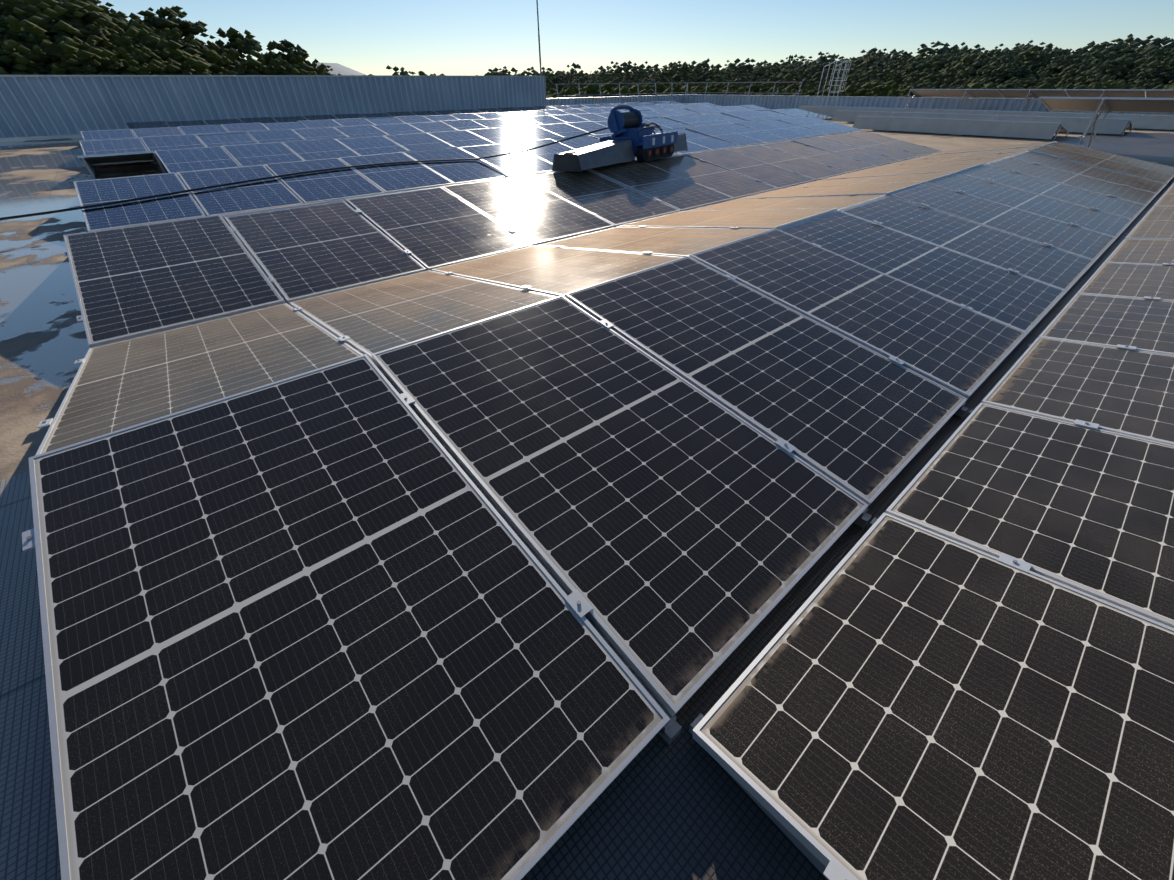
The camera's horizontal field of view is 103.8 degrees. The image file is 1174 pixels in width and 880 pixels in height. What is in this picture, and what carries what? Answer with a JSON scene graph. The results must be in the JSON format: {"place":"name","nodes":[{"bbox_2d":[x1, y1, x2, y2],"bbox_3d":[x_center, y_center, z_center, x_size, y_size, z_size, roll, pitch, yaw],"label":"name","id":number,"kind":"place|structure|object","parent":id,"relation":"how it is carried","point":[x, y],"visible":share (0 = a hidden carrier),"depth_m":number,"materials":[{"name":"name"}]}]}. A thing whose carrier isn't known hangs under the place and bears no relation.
{"place":"outdoors","nodes":[
{"label":"outdoors","id":0,"kind":"place"},
{"bbox_2d":[97,0,1173,75],"label":"sky","id":1,"kind":"structure","parent":0,"point":[447,37],"materials":[{"name":"blue"}]},
{"bbox_2d":[312,62,1025,97],"bbox_3d":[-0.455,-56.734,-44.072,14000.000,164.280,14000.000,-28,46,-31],"label":"terrain","id":2,"kind":"structure","parent":0,"point":[337,68],"depth_m":3193.73,"materials":[{"name":"green plant"}]},
{"bbox_2d":[0,0,1173,98],"bbox_3d":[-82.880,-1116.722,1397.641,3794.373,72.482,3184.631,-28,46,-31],"label":"forest","id":3,"kind":"object","parent":2,"relation":"on","point":[64,37],"visible":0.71,"depth_m":133.59,"materials":[{"name":"green plant"}]},
{"bbox_2d":[0,75,1173,141],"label":"clad wall","id":4,"kind":"structure","parent":2,"relation":"on","point":[40,107],"depth_m":17.45,"materials":[{"name":"metal"}]},
{"bbox_2d":[0,116,1173,479],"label":"roof","id":5,"kind":"structure","parent":2,"relation":"on","point":[44,346],"depth_m":4.09,"materials":[{"name":"concrete"}]},
{"bbox_2d":[0,127,608,219],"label":"hose","id":6,"kind":"object","parent":5,"relation":"on","point":[108,203],"visible":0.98,"depth_m":6.24,"materials":[{"name":"grey rubber"}]},
{"bbox_2d":[0,132,1173,879],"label":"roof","id":7,"kind":"structure","parent":5,"relation":"on","point":[682,806],"depth_m":1.08,"materials":[{"name":"blue metal"}]},
{"bbox_2d":[22,118,1173,879],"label":"supports","id":8,"kind":"object","parent":5,"relation":"on","point":[670,730],"visible":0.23,"depth_m":1.39,"materials":[{"name":"metal"}]},
{"bbox_2d":[80,129,135,140],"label":"panel","id":9,"kind":"object","parent":8,"relation":"on","point":[107,134],"visible":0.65,"depth_m":12.07,"materials":[{"name":"glass"}]},
{"bbox_2d":[79,138,147,154],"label":"panel","id":10,"kind":"object","parent":8,"relation":"on","point":[93,147],"visible":0.54,"depth_m":9.91,"materials":[{"name":"glass"}]},
{"bbox_2d":[77,151,153,165],"bbox_3d":[-8.837,-5.318,8.698,1.038,0.037,1.755,-28,37,-31],"label":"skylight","id":11,"kind":"object","parent":8,"relation":"on","point":[118,158],"visible":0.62,"depth_m":8.68,"materials":[{"name":"metal"}]},
{"bbox_2d":[74,173,204,231],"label":"panel","id":12,"kind":"object","parent":8,"relation":"on","point":[179,206],"visible":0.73,"depth_m":5.45,"materials":[{"name":"glass"}]},
{"bbox_2d":[132,127,183,138],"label":"panel","id":13,"kind":"object","parent":8,"relation":"on","point":[153,132],"visible":0.5,"depth_m":12.63,"materials":[{"name":"glass"}]},
{"bbox_2d":[140,134,205,151],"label":"panel","id":14,"kind":"object","parent":8,"relation":"on","point":[155,143],"visible":0.6,"depth_m":10.44,"materials":[{"name":"glass"}]},
{"bbox_2d":[63,214,284,347],"bbox_3d":[-3.075,-1.264,3.388,1.038,0.035,1.755,-28,55,-31],"label":"panel","id":15,"kind":"object","parent":8,"relation":"on","point":[131,282],"visible":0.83,"depth_m":3.27,"materials":[{"name":"glass"}]},
{"bbox_2d":[155,146,238,172],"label":"panel","id":16,"kind":"object","parent":8,"relation":"on","point":[181,160],"visible":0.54,"depth_m":8.25,"materials":[{"name":"glass"}]},
{"bbox_2d":[35,303,362,455],"bbox_3d":[-1.907,-0.429,2.322,1.038,0.036,1.755,-28,37,-31],"label":"panel","id":17,"kind":"object","parent":8,"relation":"on","point":[116,386],"visible":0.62,"depth_m":2.09,"materials":[{"name":"glass"}]},
{"bbox_2d":[178,125,227,134],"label":"panel","id":18,"kind":"object","parent":8,"relation":"on","point":[191,130],"visible":0.46,"depth_m":13.16,"materials":[{"name":"glass"}]},
{"bbox_2d":[196,132,256,146],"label":"panel","id":19,"kind":"object","parent":8,"relation":"on","point":[211,140],"visible":0.54,"depth_m":11.00,"materials":[{"name":"glass"}]},
{"bbox_2d":[177,165,303,215],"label":"panel","id":20,"kind":"object","parent":8,"relation":"on","point":[259,194],"visible":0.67,"depth_m":5.99,"materials":[{"name":"glass"}]},
{"bbox_2d":[221,123,268,131],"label":"panel","id":21,"kind":"object","parent":8,"relation":"on","point":[238,127],"visible":0.48,"depth_m":13.70,"materials":[{"name":"glass"}]},
{"bbox_2d":[222,142,303,165],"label":"panel","id":22,"kind":"object","parent":8,"relation":"on","point":[258,154],"visible":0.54,"depth_m":8.79,"materials":[{"name":"glass"}]},
{"bbox_2d":[246,129,304,142],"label":"panel","id":23,"kind":"object","parent":8,"relation":"on","point":[268,136],"visible":0.58,"depth_m":11.54,"materials":[{"name":"glass"}]},
{"bbox_2d":[220,199,342,219],"bbox_3d":[-3.416,-2.491,4.987,1.038,0.035,1.755,-28,37,-31],"label":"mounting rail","id":24,"kind":"object","parent":8,"relation":"on","point":[266,209],"visible":0.46,"depth_m":4.48,"materials":[{"name":"metal"}]},
{"bbox_2d":[298,119,340,128],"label":"panel","id":25,"kind":"object","parent":8,"relation":"on","point":[308,124],"visible":0.48,"depth_m":14.76,"materials":[{"name":"glass"}]},
{"bbox_2d":[292,127,348,139],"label":"panel","id":26,"kind":"object","parent":8,"relation":"on","point":[318,133],"visible":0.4,"depth_m":12.08,"materials":[{"name":"glass"}]},
{"bbox_2d":[282,139,359,160],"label":"panel","id":27,"kind":"object","parent":8,"relation":"on","point":[318,149],"visible":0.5,"depth_m":9.34,"materials":[{"name":"glass"}]},
{"bbox_2d":[264,158,384,202],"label":"panel","id":28,"kind":"object","parent":8,"relation":"on","point":[328,185],"visible":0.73,"depth_m":6.52,"materials":[{"name":"glass"}]},
{"bbox_2d":[224,201,425,304],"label":"panel","id":29,"kind":"object","parent":8,"relation":"on","point":[302,252],"visible":0.96,"depth_m":3.84,"materials":[{"name":"glass"}]},
{"bbox_2d":[28,354,669,879],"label":"panel","id":30,"kind":"object","parent":8,"relation":"on","point":[326,622],"visible":0.94,"depth_m":1.11,"materials":[{"name":"glass"}]},
{"bbox_2d":[334,125,387,137],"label":"panel","id":31,"kind":"object","parent":8,"relation":"on","point":[359,131],"visible":0.46,"depth_m":12.61,"materials":[{"name":"glass"}]},
{"bbox_2d":[336,136,407,155],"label":"panel","id":32,"kind":"object","parent":8,"relation":"on","point":[361,146],"visible":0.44,"depth_m":9.89,"materials":[{"name":"glass"}]},
{"bbox_2d":[339,152,453,192],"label":"panel","id":33,"kind":"object","parent":8,"relation":"on","point":[387,178],"visible":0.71,"depth_m":7.06,"materials":[{"name":"glass"}]},
{"bbox_2d":[372,123,422,134],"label":"panel","id":34,"kind":"object","parent":8,"relation":"on","point":[403,128],"visible":0.48,"depth_m":13.17,"materials":[{"name":"glass"}]},
{"bbox_2d":[384,133,452,150],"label":"panel","id":35,"kind":"object","parent":8,"relation":"on","point":[416,141],"visible":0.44,"depth_m":10.44,"materials":[{"name":"glass"}]},
{"bbox_2d":[289,270,555,362],"bbox_3d":[-1.105,-0.853,2.867,1.038,0.036,1.755,-28,37,-31],"label":"panel","id":36,"kind":"object","parent":8,"relation":"on","point":[370,319],"visible":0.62,"depth_m":2.68,"materials":[{"name":"glass"}]},
{"bbox_2d":[407,122,455,131],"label":"panel","id":37,"kind":"object","parent":8,"relation":"on","point":[430,126],"visible":0.4,"depth_m":13.72,"materials":[{"name":"glass"}]},
{"bbox_2d":[346,187,531,270],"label":"panel","id":38,"kind":"object","parent":8,"relation":"on","point":[432,228],"visible":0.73,"depth_m":4.39,"materials":[{"name":"glass"}]},
{"bbox_2d":[403,147,511,183],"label":"panel","id":39,"kind":"object","parent":8,"relation":"on","point":[457,172],"visible":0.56,"depth_m":7.61,"materials":[{"name":"glass"}]},
{"bbox_2d":[428,130,494,147],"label":"panel","id":40,"kind":"object","parent":8,"relation":"on","point":[462,138],"visible":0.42,"depth_m":10.96,"materials":[{"name":"glass"}]},
{"bbox_2d":[440,119,487,129],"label":"panel","id":41,"kind":"object","parent":8,"relation":"on","point":[463,124],"visible":0.52,"depth_m":14.23,"materials":[{"name":"glass"}]},
{"bbox_2d":[467,127,530,143],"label":"panel","id":42,"kind":"object","parent":8,"relation":"on","point":[500,135],"visible":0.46,"depth_m":11.51,"materials":[{"name":"glass"}]},
{"bbox_2d":[459,143,552,175],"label":"panel","id":43,"kind":"object","parent":8,"relation":"on","point":[521,163],"visible":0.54,"depth_m":8.18,"materials":[{"name":"glass"}]},
{"bbox_2d":[442,176,614,245],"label":"panel","id":44,"kind":"object","parent":8,"relation":"on","point":[530,212],"visible":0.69,"depth_m":4.93,"materials":[{"name":"glass"}]},
{"bbox_2d":[502,125,561,139],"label":"panel","id":45,"kind":"object","parent":8,"relation":"on","point":[532,132],"visible":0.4,"depth_m":12.06,"materials":[{"name":"glass"}]},
{"bbox_2d":[508,139,574,163],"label":"panel","id":46,"kind":"object","parent":8,"relation":"on","point":[546,153],"visible":0.38,"depth_m":8.89,"materials":[{"name":"glass"}]},
{"bbox_2d":[431,245,681,296],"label":"panel","id":47,"kind":"object","parent":8,"relation":"on","point":[554,271],"visible":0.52,"depth_m":3.24,"materials":[{"name":"glass"}]},
{"bbox_2d":[535,123,593,136],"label":"panel","id":48,"kind":"object","parent":8,"relation":"on","point":[563,130],"visible":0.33,"depth_m":12.62,"materials":[{"name":"glass"}]},
{"bbox_2d":[565,121,611,134],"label":"panel","id":49,"kind":"object","parent":8,"relation":"on","point":[589,126],"visible":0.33,"depth_m":13.16,"materials":[{"name":"glass"}]},
{"bbox_2d":[552,136,636,159],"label":"panel","id":50,"kind":"object","parent":8,"relation":"on","point":[579,142],"visible":0.15,"depth_m":9.54,"materials":[{"name":"glass"}]},
{"bbox_2d":[521,170,679,227],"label":"panel","id":51,"kind":"object","parent":8,"relation":"on","point":[611,202],"visible":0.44,"depth_m":5.48,"materials":[{"name":"glass"}]},
{"bbox_2d":[371,295,867,716],"bbox_3d":[0.036,-0.056,1.811,1.038,0.035,1.755,-28,55,-31],"label":"panel","id":52,"kind":"object","parent":8,"relation":"on","point":[680,534],"visible":0.96,"depth_m":1.62,"materials":[{"name":"glass"}]},
{"bbox_2d":[552,105,687,171],"bbox_3d":[0.587,-4.399,6.647,0.781,0.684,2.774,26,45,29],"label":"cleaning robot","id":53,"kind":"object","parent":8,"relation":"on","point":[631,137],"visible":1,"depth_m":6.56,"materials":[{"name":"metal"}]},
{"bbox_2d":[537,227,770,256],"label":"panel","id":54,"kind":"object","parent":8,"relation":"on","point":[679,242],"visible":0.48,"depth_m":3.80,"materials":[{"name":"glass"}]},
{"bbox_2d":[586,160,733,211],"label":"panel","id":55,"kind":"object","parent":8,"relation":"on","point":[668,188],"visible":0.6,"depth_m":6.02,"materials":[{"name":"glass"}]},
{"bbox_2d":[658,128,738,149],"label":"panel","id":56,"kind":"object","parent":8,"relation":"on","point":[706,141],"visible":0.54,"depth_m":10.87,"materials":[{"name":"glass"}]},
{"bbox_2d":[643,155,778,199],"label":"panel","id":57,"kind":"object","parent":8,"relation":"on","point":[727,182],"visible":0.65,"depth_m":6.58,"materials":[{"name":"glass"}]},
{"bbox_2d":[685,125,765,145],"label":"panel","id":58,"kind":"object","parent":8,"relation":"on","point":[725,135],"visible":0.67,"depth_m":11.43,"materials":[{"name":"glass"}]},
{"bbox_2d":[619,208,837,228],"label":"panel","id":59,"kind":"object","parent":8,"relation":"on","point":[760,219],"visible":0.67,"depth_m":4.29,"materials":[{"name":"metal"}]},
{"bbox_2d":[712,123,788,142],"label":"panel","id":60,"kind":"object","parent":8,"relation":"on","point":[751,133],"visible":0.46,"depth_m":11.99,"materials":[{"name":"glass"}]},
{"bbox_2d":[686,149,815,188],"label":"panel","id":61,"kind":"object","parent":8,"relation":"on","point":[762,171],"visible":0.79,"depth_m":7.12,"materials":[{"name":"glass"}]},
{"bbox_2d":[565,256,966,505],"bbox_3d":[0.837,-0.484,2.353,1.038,0.036,1.755,-28,55,-31],"label":"panel","id":62,"kind":"object","parent":8,"relation":"on","point":[861,421],"visible":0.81,"depth_m":2.20,"materials":[{"name":"glass"}]},
{"bbox_2d":[735,121,808,139],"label":"panel","id":63,"kind":"object","parent":8,"relation":"on","point":[774,130],"visible":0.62,"depth_m":12.52,"materials":[{"name":"glass"}]},
{"bbox_2d":[687,195,886,210],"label":"panel","id":64,"kind":"object","parent":8,"relation":"on","point":[840,203],"visible":0.54,"depth_m":4.94,"materials":[{"name":"glass"}]},
{"bbox_2d":[727,145,848,180],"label":"panel","id":65,"kind":"object","parent":8,"relation":"on","point":[805,167],"visible":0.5,"depth_m":7.68,"materials":[{"name":"glass"}]},
{"bbox_2d":[758,120,828,136],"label":"panel","id":66,"kind":"object","parent":8,"relation":"on","point":[796,128],"visible":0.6,"depth_m":13.07,"materials":[{"name":"glass"}]},
{"bbox_2d":[776,118,845,134],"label":"panel","id":67,"kind":"object","parent":8,"relation":"on","point":[812,126],"visible":0.77,"depth_m":13.61,"materials":[{"name":"glass"}]},
{"bbox_2d":[762,141,875,172],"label":"panel","id":68,"kind":"object","parent":8,"relation":"on","point":[843,163],"visible":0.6,"depth_m":8.22,"materials":[{"name":"glass"}]},
{"bbox_2d":[798,117,861,132],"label":"panel","id":69,"kind":"object","parent":8,"relation":"on","point":[831,124],"visible":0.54,"depth_m":14.16,"materials":[{"name":"glass"}]},
{"bbox_2d":[739,181,926,198],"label":"panel","id":70,"kind":"object","parent":8,"relation":"on","point":[887,189],"visible":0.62,"depth_m":5.40,"materials":[{"name":"glass"}]},
{"bbox_2d":[791,136,900,166],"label":"panel","id":71,"kind":"object","parent":8,"relation":"on","point":[849,151],"visible":0.71,"depth_m":8.77,"materials":[{"name":"glass"}]},
{"bbox_2d":[689,228,1027,398],"bbox_3d":[1.638,-0.916,2.892,1.038,0.035,1.755,-28,55,-31],"label":"panel","id":72,"kind":"object","parent":8,"relation":"on","point":[957,348],"visible":0.81,"depth_m":2.77,"materials":[{"name":"glass"}]},
{"bbox_2d":[818,133,922,160],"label":"panel","id":73,"kind":"object","parent":8,"relation":"on","point":[885,150],"visible":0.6,"depth_m":9.31,"materials":[{"name":"glass"}]},
{"bbox_2d":[787,171,958,187],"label":"panel","id":74,"kind":"object","parent":8,"relation":"on","point":[929,177],"visible":0.54,"depth_m":5.99,"materials":[{"name":"glass"}]},
{"bbox_2d":[843,131,941,155],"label":"panel","id":75,"kind":"object","parent":8,"relation":"on","point":[900,144],"visible":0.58,"depth_m":9.85,"materials":[{"name":"glass"}]},
{"bbox_2d":[820,163,984,179],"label":"panel","id":76,"kind":"object","parent":8,"relation":"on","point":[960,168],"visible":0.65,"depth_m":6.51,"materials":[{"name":"glass"}]},
{"bbox_2d":[779,211,1066,336],"bbox_3d":[2.439,-1.335,3.443,1.038,0.035,1.755,-28,54,-31],"label":"panel","id":77,"kind":"object","parent":8,"relation":"on","point":[1016,301],"visible":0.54,"depth_m":3.34,"materials":[{"name":"glass"}]},
{"bbox_2d":[855,157,1006,171],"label":"panel","id":78,"kind":"object","parent":8,"relation":"on","point":[943,163],"visible":0.5,"depth_m":7.17,"materials":[{"name":"glass"}]},
{"bbox_2d":[692,512,1173,879],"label":"panel","id":79,"kind":"object","parent":8,"relation":"on","point":[900,699],"visible":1,"depth_m":1.02,"materials":[{"name":"glass"}]},
{"bbox_2d":[882,152,1023,165],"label":"panel","id":80,"kind":"object","parent":8,"relation":"on","point":[1007,155],"visible":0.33,"depth_m":7.72,"materials":[{"name":"glass"}]},
{"bbox_2d":[841,196,1094,292],"bbox_3d":[3.240,-1.761,3.987,1.038,0.035,1.755,-28,54,-31],"label":"panel","id":81,"kind":"object","parent":8,"relation":"on","point":[1055,267],"visible":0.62,"depth_m":3.90,"materials":[{"name":"glass"}]},
{"bbox_2d":[908,147,1035,159],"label":"panel","id":82,"kind":"object","parent":8,"relation":"on","point":[1015,150],"visible":0.56,"depth_m":8.21,"materials":[{"name":"glass"}]},
{"bbox_2d":[929,141,1056,154],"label":"panel","id":83,"kind":"object","parent":8,"relation":"on","point":[999,147],"visible":0.67,"depth_m":8.71,"materials":[{"name":"glass"}]},
{"bbox_2d":[889,183,1116,263],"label":"panel","id":84,"kind":"object","parent":8,"relation":"on","point":[1077,240],"visible":0.77,"depth_m":4.44,"materials":[{"name":"glass"}]},
{"bbox_2d":[885,403,1173,627],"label":"panel","id":85,"kind":"object","parent":8,"relation":"on","point":[1087,510],"visible":0.79,"depth_m":1.57,"materials":[{"name":"glass"}]},
{"bbox_2d":[930,173,1132,237],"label":"panel","id":86,"kind":"object","parent":8,"relation":"on","point":[1116,226],"visible":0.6,"depth_m":5.00,"materials":[{"name":"glass"}]},
{"bbox_2d":[961,165,1146,219],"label":"panel","id":87,"kind":"object","parent":8,"relation":"on","point":[1099,201],"visible":0.73,"depth_m":5.54,"materials":[{"name":"glass"}]},
{"bbox_2d":[987,157,1157,204],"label":"panel","id":88,"kind":"object","parent":8,"relation":"on","point":[1132,194],"visible":0.73,"depth_m":6.09,"materials":[{"name":"glass"}]},
{"bbox_2d":[981,337,1173,444],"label":"panel","id":89,"kind":"object","parent":8,"relation":"on","point":[1129,392],"visible":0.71,"depth_m":2.16,"materials":[{"name":"glass"}]},
{"bbox_2d":[1009,151,1166,195],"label":"panel","id":90,"kind":"object","parent":8,"relation":"on","point":[1101,174],"visible":0.77,"depth_m":6.64,"materials":[{"name":"glass"}]},
{"bbox_2d":[1028,145,1173,183],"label":"panel","id":91,"kind":"object","parent":8,"relation":"on","point":[1105,164],"visible":0.83,"depth_m":7.17,"materials":[{"name":"glass"}]},
{"bbox_2d":[1039,293,1173,354],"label":"panel","id":92,"kind":"object","parent":8,"relation":"on","point":[1140,324],"visible":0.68,"depth_m":2.74,"materials":[{"name":"glass"}]},
{"bbox_2d":[1047,142,1173,174],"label":"panel","id":93,"kind":"object","parent":8,"relation":"on","point":[1166,169],"visible":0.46,"depth_m":7.77,"materials":[{"name":"glass"}]},
{"bbox_2d":[1077,262,1173,300],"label":"panel","id":94,"kind":"object","parent":8,"relation":"on","point":[1132,280],"visible":0.79,"depth_m":3.32,"materials":[{"name":"glass"}]},
{"bbox_2d":[1104,239,1173,264],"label":"panel","id":95,"kind":"object","parent":8,"relation":"on","point":[1147,251],"visible":0.75,"depth_m":3.89,"materials":[{"name":"glass"}]},
{"bbox_2d":[1125,220,1173,239],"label":"panel","id":96,"kind":"object","parent":8,"relation":"on","point":[1154,229],"visible":0.79,"depth_m":4.44,"materials":[{"name":"glass"}]},
{"bbox_2d":[1141,206,1173,219],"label":"panel","id":97,"kind":"object","parent":8,"relation":"on","point":[1160,212],"visible":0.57,"depth_m":5.04,"materials":[{"name":"glass"}]},
{"bbox_2d":[556,60,851,108],"bbox_3d":[6.029,-17.332,25.096,11.969,5.117,9.932,-28,46,-31],"label":"parapet rail","id":98,"kind":"object","parent":5,"relation":"on","point":[705,92],"visible":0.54,"depth_m":25.77,"materials":[{"name":"metal"}]},
{"bbox_2d":[799,90,1173,147],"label":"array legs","id":99,"kind":"object","parent":5,"relation":"on","point":[1096,125],"visible":0.83,"depth_m":14.20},
{"bbox_2d":[1039,96,1105,111],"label":"panel","id":100,"kind":"object","parent":99,"relation":"on","point":[1082,104],"visible":0.77,"depth_m":10.24,"materials":[{"name":"metal"}]},
{"bbox_2d":[1065,89,1104,96],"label":"panel","id":101,"kind":"object","parent":99,"relation":"on","point":[1084,92],"visible":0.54,"depth_m":16.91,"materials":[{"name":"metal"}]},
{"bbox_2d":[1104,89,1145,97],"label":"panel","id":102,"kind":"object","parent":99,"relation":"on","point":[1125,92],"visible":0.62,"depth_m":16.23,"materials":[{"name":"metal"}]},
{"bbox_2d":[1103,97,1173,113],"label":"panel","id":103,"kind":"object","parent":99,"relation":"on","point":[1139,105],"visible":1,"depth_m":9.59,"materials":[{"name":"glass"}]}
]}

